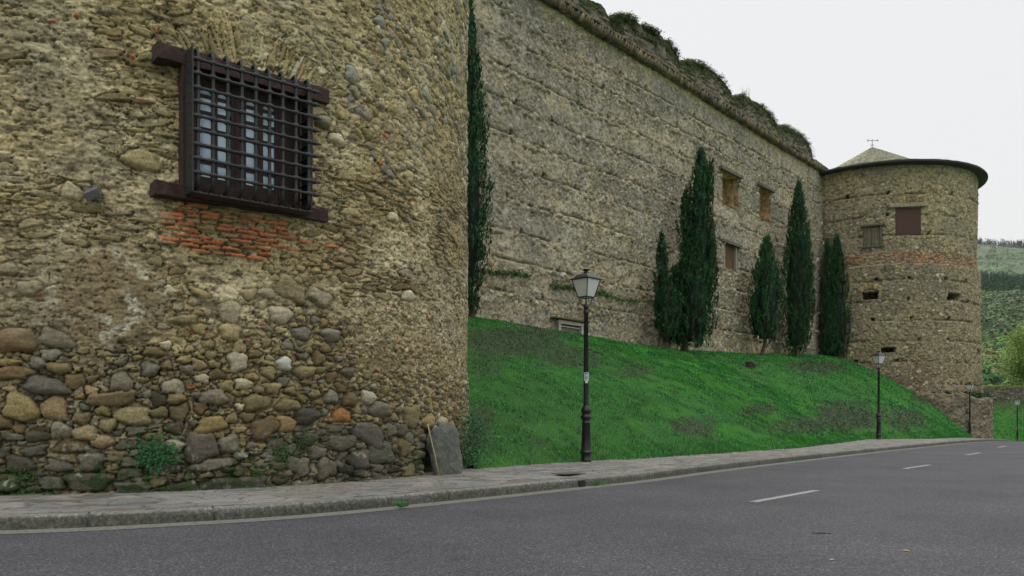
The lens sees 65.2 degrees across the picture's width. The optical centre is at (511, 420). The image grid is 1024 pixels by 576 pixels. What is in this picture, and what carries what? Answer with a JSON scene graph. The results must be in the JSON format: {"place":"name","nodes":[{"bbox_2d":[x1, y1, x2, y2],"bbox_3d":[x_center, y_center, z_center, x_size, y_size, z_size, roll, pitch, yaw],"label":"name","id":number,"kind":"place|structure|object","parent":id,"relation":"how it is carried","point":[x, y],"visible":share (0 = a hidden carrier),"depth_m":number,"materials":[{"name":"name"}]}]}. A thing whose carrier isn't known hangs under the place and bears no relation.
{"place":"outdoors","nodes":[
{"label":"outdoors","id":0,"kind":"place"},
{"bbox_2d":[0,438,980,513],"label":"pavement","id":1,"kind":"structure","parent":0,"point":[100,502],"depth_m":11.41,"materials":[{"name":"grey concrete"}]},
{"bbox_2d":[0,491,33,495],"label":"wall weed","id":2,"kind":"object","parent":1,"relation":"on","point":[17,494],"depth_m":9.85,"materials":[{"name":"green plant"}]},
{"bbox_2d":[26,490,76,494],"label":"wall weed","id":3,"kind":"object","parent":1,"relation":"on","point":[48,493],"depth_m":9.93,"materials":[{"name":"green plant"}]},
{"bbox_2d":[123,489,152,492],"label":"wall weed","id":4,"kind":"object","parent":1,"relation":"on","point":[139,491],"depth_m":10.25,"materials":[{"name":"green plant"}]},
{"bbox_2d":[165,487,196,491],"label":"wall weed","id":5,"kind":"object","parent":1,"relation":"on","point":[179,489],"depth_m":10.46,"materials":[{"name":"green plant"}]},
{"bbox_2d":[345,478,374,481],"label":"wall weed","id":6,"kind":"object","parent":1,"relation":"on","point":[358,480],"depth_m":12.10,"materials":[{"name":"green plant"}]},
{"bbox_2d":[427,424,439,475],"bbox_3d":[-1.320,0.495,13.433,0.214,0.875,0.030,0,0,-10],"label":"stick","id":7,"kind":"object","parent":1,"relation":"on","point":[433,450],"visible":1,"depth_m":13.43,"materials":[{"name":"brown wood"}]},
{"bbox_2d":[427,423,462,474],"bbox_3d":[-1.154,0.536,13.715,0.574,0.931,0.232,-10,7,-25],"label":"standing stone","id":8,"kind":"object","parent":1,"relation":"on","point":[445,438],"visible":0.84,"depth_m":13.62,"materials":[{"name":"stone"}]},
{"bbox_2d":[461,448,485,466],"bbox_3d":[-0.896,0.693,15.243,0.811,0.398,0.565,0,0,0],"label":"leafy weed","id":9,"kind":"object","parent":1,"relation":"on","point":[464,463],"visible":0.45,"depth_m":15.17,"materials":[{"name":"green plant"}]},
{"bbox_2d":[551,472,585,474],"bbox_3d":[0.986,0.928,13.950,0.300,0.014,0.620,0,-1,41],"label":"utility cover","id":10,"kind":"object","parent":1,"relation":"on","point":[568,473],"visible":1,"depth_m":13.82,"materials":[{"name":"metal"}]},
{"bbox_2d":[569,269,602,461],"bbox_3d":[1.640,-1.215,17.700,0.554,4.270,0.554,0,0,-45],"label":"street lamp","id":11,"kind":"object","parent":1,"relation":"on","point":[586,284],"visible":1,"depth_m":17.64,"materials":[{"name":"metal"}]},
{"bbox_2d":[871,351,886,438],"bbox_3d":[17.650,-1.215,38.500,0.554,4.270,0.554,0,0,-20],"label":"street lamp","id":12,"kind":"object","parent":1,"relation":"on","point":[878,357],"visible":0.98,"depth_m":38.44,"materials":[{"name":"metal"}]},
{"bbox_2d":[965,382,974,434],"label":"street lamp","id":13,"kind":"object","parent":1,"relation":"on","point":[969,386],"visible":0.9,"depth_m":60.85,"materials":[{"name":"metal"}]},
{"bbox_2d":[0,441,1023,575],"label":"road","id":14,"kind":"structure","parent":0,"point":[953,510],"depth_m":7.84,"materials":[{"name":"grey asphalt"}]},
{"bbox_2d":[0,441,993,533],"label":"gutter strip","id":15,"kind":"object","parent":14,"relation":"on","point":[281,517],"visible":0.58,"depth_m":9.89,"materials":[{"name":"concrete"}]},
{"bbox_2d":[392,499,411,506],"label":"kerb weed","id":16,"kind":"object","parent":15,"relation":"on","point":[398,504],"visible":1,"depth_m":10.12,"materials":[{"name":"green plant"}]},
{"bbox_2d":[591,480,609,484],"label":"kerb weed","id":17,"kind":"object","parent":15,"relation":"on","point":[597,483],"visible":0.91,"depth_m":13.51,"materials":[{"name":"green plant"}]},
{"bbox_2d":[749,446,1004,501],"bbox_3d":[15.201,1.134,26.435,0.314,0.036,39.068,0,0,37],"label":"road marking","id":18,"kind":"object","parent":14,"relation":"on","point":[771,498],"visible":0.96,"depth_m":12.03,"materials":[{"name":"paint"}]},
{"bbox_2d":[463,317,972,483],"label":"grass bank","id":19,"kind":"structure","parent":0,"point":[506,417],"depth_m":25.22,"materials":[{"name":"green plant"}]},
{"bbox_2d":[455,395,499,469],"bbox_3d":[-0.680,0.441,14.934,0.921,1.856,1.557,0,0,0],"label":"ivy","id":20,"kind":"object","parent":19,"relation":"on","point":[474,436],"visible":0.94,"depth_m":14.81,"materials":[{"name":"green plant"}]},
{"bbox_2d":[466,0,495,317],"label":"cypress tree","id":21,"kind":"object","parent":19,"relation":"on","point":[476,126],"visible":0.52,"depth_m":32.71,"materials":[{"name":"green plant"}]},
{"bbox_2d":[468,0,827,354],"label":"curtain wall","id":22,"kind":"structure","parent":19,"relation":"on","point":[600,130],"depth_m":42.24,"materials":[{"name":"beige stone"}]},
{"bbox_2d":[479,267,654,304],"bbox_3d":[3.417,-6.606,40.101,0.790,0.694,15.794,0,0,42],"label":"creeper","id":23,"kind":"object","parent":22,"relation":"attached to","point":[505,273],"visible":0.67,"depth_m":38.59,"materials":[{"name":"green plant"}]},
{"bbox_2d":[608,11,638,33],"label":"ivy","id":24,"kind":"object","parent":22,"relation":"attached to","point":[619,16],"visible":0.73,"depth_m":43.15,"materials":[{"name":"green plant"}]},
{"bbox_2d":[634,18,682,68],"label":"ivy","id":25,"kind":"object","parent":22,"relation":"attached to","point":[655,30],"visible":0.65,"depth_m":45.67,"materials":[{"name":"green plant"}]},
{"bbox_2d":[679,58,734,105],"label":"ivy","id":26,"kind":"object","parent":22,"relation":"attached to","point":[699,62],"visible":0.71,"depth_m":49.86,"materials":[{"name":"green plant"}]},
{"bbox_2d":[733,92,779,127],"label":"ivy","id":27,"kind":"object","parent":22,"relation":"attached to","point":[761,105],"visible":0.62,"depth_m":55.85,"materials":[{"name":"green plant"}]},
{"bbox_2d":[778,123,815,157],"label":"ivy","id":28,"kind":"object","parent":22,"relation":"attached to","point":[797,132],"visible":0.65,"depth_m":60.85,"materials":[{"name":"green plant"}]},
{"bbox_2d":[652,229,682,346],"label":"cypress tree","id":29,"kind":"object","parent":19,"relation":"on","point":[664,301],"visible":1,"depth_m":43.46,"materials":[{"name":"green plant"}]},
{"bbox_2d":[667,145,719,354],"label":"cypress tree","id":30,"kind":"object","parent":19,"relation":"on","point":[694,270],"visible":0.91,"depth_m":45.00,"materials":[{"name":"green plant"}]},
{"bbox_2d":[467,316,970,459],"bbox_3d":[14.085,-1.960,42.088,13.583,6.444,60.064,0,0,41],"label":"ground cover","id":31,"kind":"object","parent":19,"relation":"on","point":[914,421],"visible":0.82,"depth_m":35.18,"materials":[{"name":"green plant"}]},
{"bbox_2d":[745,362,755,368],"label":"tree stump","id":32,"kind":"object","parent":19,"relation":"on","point":[751,365],"visible":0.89,"depth_m":44.92,"materials":[{"name":"brown wood"}]},
{"bbox_2d":[746,231,786,355],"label":"cypress tree","id":33,"kind":"object","parent":19,"relation":"on","point":[763,306],"visible":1,"depth_m":52.43,"materials":[{"name":"green plant"}]},
{"bbox_2d":[776,178,816,356],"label":"cypress tree","id":34,"kind":"object","parent":19,"relation":"on","point":[799,280],"visible":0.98,"depth_m":56.41,"materials":[{"name":"green plant"}]},
{"bbox_2d":[817,233,853,358],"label":"cypress tree","id":35,"kind":"object","parent":19,"relation":"on","point":[833,333],"visible":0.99,"depth_m":62.83,"materials":[{"name":"green plant"}]},
{"bbox_2d":[592,0,1023,245],"label":"sky","id":36,"kind":"structure","parent":0,"point":[922,79],"materials":[{"name":"white"}]},
{"bbox_2d":[977,244,1023,276],"bbox_3d":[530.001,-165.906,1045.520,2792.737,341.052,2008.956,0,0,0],"label":"hills","id":37,"kind":"structure","parent":0,"point":[1018,270],"depth_m":1008.75,"materials":[{"name":"green plant"}]},
{"bbox_2d":[977,242,1023,273],"bbox_3d":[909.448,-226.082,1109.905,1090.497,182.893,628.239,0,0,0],"label":"heath scrub","id":38,"kind":"object","parent":37,"relation":"on","point":[1001,258],"visible":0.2,"depth_m":1048.69,"materials":[{"name":"green plant"}]},
{"bbox_2d":[977,238,1023,247],"bbox_3d":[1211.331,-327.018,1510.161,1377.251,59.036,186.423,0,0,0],"label":"ridge pines","id":39,"kind":"object","parent":37,"relation":"on","point":[1013,243],"visible":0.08,"depth_m":1443.44,"materials":[{"name":"green plant"}]},
{"bbox_2d":[980,325,1023,385],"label":"woodland","id":40,"kind":"object","parent":37,"relation":"on","point":[991,345],"visible":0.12,"depth_m":289.20,"materials":[{"name":"green plant"}]},
{"bbox_2d":[981,287,1023,335],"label":"hillside woodland","id":41,"kind":"object","parent":37,"relation":"on","point":[1002,311],"visible":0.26,"depth_m":463.52,"materials":[{"name":"green plant"}]},
{"bbox_2d":[981,270,1023,291],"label":"pine wood","id":42,"kind":"object","parent":37,"relation":"on","point":[993,280],"visible":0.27,"depth_m":671.89,"materials":[{"name":"green plant"}]},
{"bbox_2d":[993,399,1023,440],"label":"lawn","id":43,"kind":"structure","parent":0,"point":[1005,414],"depth_m":88.55,"materials":[{"name":"green plant"}]},
{"bbox_2d":[982,385,1023,401],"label":"boundary wall","id":44,"kind":"structure","parent":43,"relation":"on","point":[1007,392],"depth_m":92.54,"materials":[{"name":"grey stone"}]},
{"bbox_2d":[995,321,1023,385],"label":"broadleaf tree","id":45,"kind":"object","parent":43,"relation":"on","point":[1015,372],"visible":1,"depth_m":107.97,"materials":[{"name":"green plant"}]},
{"bbox_2d":[1014,399,1020,439],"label":"street lamp","id":46,"kind":"object","parent":43,"relation":"on","point":[1017,402],"visible":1,"depth_m":82.44,"materials":[{"name":"metal"}]},
{"bbox_3d":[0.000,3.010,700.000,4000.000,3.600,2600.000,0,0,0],"label":"ground","id":47,"kind":"structure","parent":0,"visible":0},
{"bbox_2d":[0,0,469,513],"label":"round tower","id":48,"kind":"structure","parent":47,"relation":"on","point":[233,236],"depth_m":10.88,"materials":[{"name":"stone"}]},
{"bbox_2d":[4,459,48,486],"bbox_3d":[-6.110,0.654,9.921,0.716,0.352,0.131,0,0,-5],"label":"wall plant","id":49,"kind":"object","parent":48,"relation":"attached to","point":[23,471],"depth_m":9.92,"materials":[{"name":"green plant"}]},
{"bbox_2d":[113,426,195,485],"bbox_3d":[-4.607,0.454,10.372,1.067,0.776,0.467,0,0,0],"label":"wall plant","id":50,"kind":"object","parent":48,"relation":"attached to","point":[153,458],"depth_m":10.31,"materials":[{"name":"green plant"}]},
{"bbox_2d":[194,75,299,204],"bbox_3d":[-3.732,-3.870,11.225,1.600,1.580,0.082,0,0,-39],"label":"window","id":51,"kind":"structure","parent":48,"relation":"in","point":[205,181],"depth_m":11.22,"materials":[{"name":"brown wood"}]},
{"bbox_2d":[246,464,272,477],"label":"wall plant","id":52,"kind":"object","parent":48,"relation":"attached to","point":[260,473],"depth_m":11.02,"materials":[{"name":"green plant"}]},
{"bbox_2d":[268,431,327,474],"bbox_3d":[-3.231,0.491,11.235,1.279,0.700,0.193,0,0,0],"label":"wall plant","id":53,"kind":"object","parent":48,"relation":"attached to","point":[282,453],"depth_m":11.22,"materials":[{"name":"green plant"}]},
{"bbox_2d":[291,421,322,458],"bbox_3d":[-3.001,0.298,11.485,0.575,0.583,0.184,0,0,0],"label":"wall plant","id":54,"kind":"object","parent":48,"relation":"attached to","point":[300,441],"depth_m":11.47,"materials":[{"name":"green plant"}]},
{"bbox_2d":[0,439,1009,529],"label":"kerb","id":55,"kind":"structure","parent":47,"relation":"on","point":[87,519],"depth_m":9.83,"materials":[{"name":"stone"}]},
{"bbox_2d":[578,480,584,486],"bbox_3d":[1.150,1.055,13.300,0.050,0.110,0.160,0,0,42],"label":"drain inlet","id":56,"kind":"object","parent":55,"relation":"attached to","point":[581,483],"visible":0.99,"depth_m":13.28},
{"bbox_2d":[819,139,993,438],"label":"round tower","id":57,"kind":"structure","parent":47,"relation":"on","point":[905,228],"depth_m":61.75,"materials":[{"name":"stone"}]},
{"bbox_2d":[932,389,991,397],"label":"ferns","id":58,"kind":"object","parent":57,"relation":"on","point":[980,395],"visible":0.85,"depth_m":62.26,"materials":[{"name":"green plant"}]}
]}

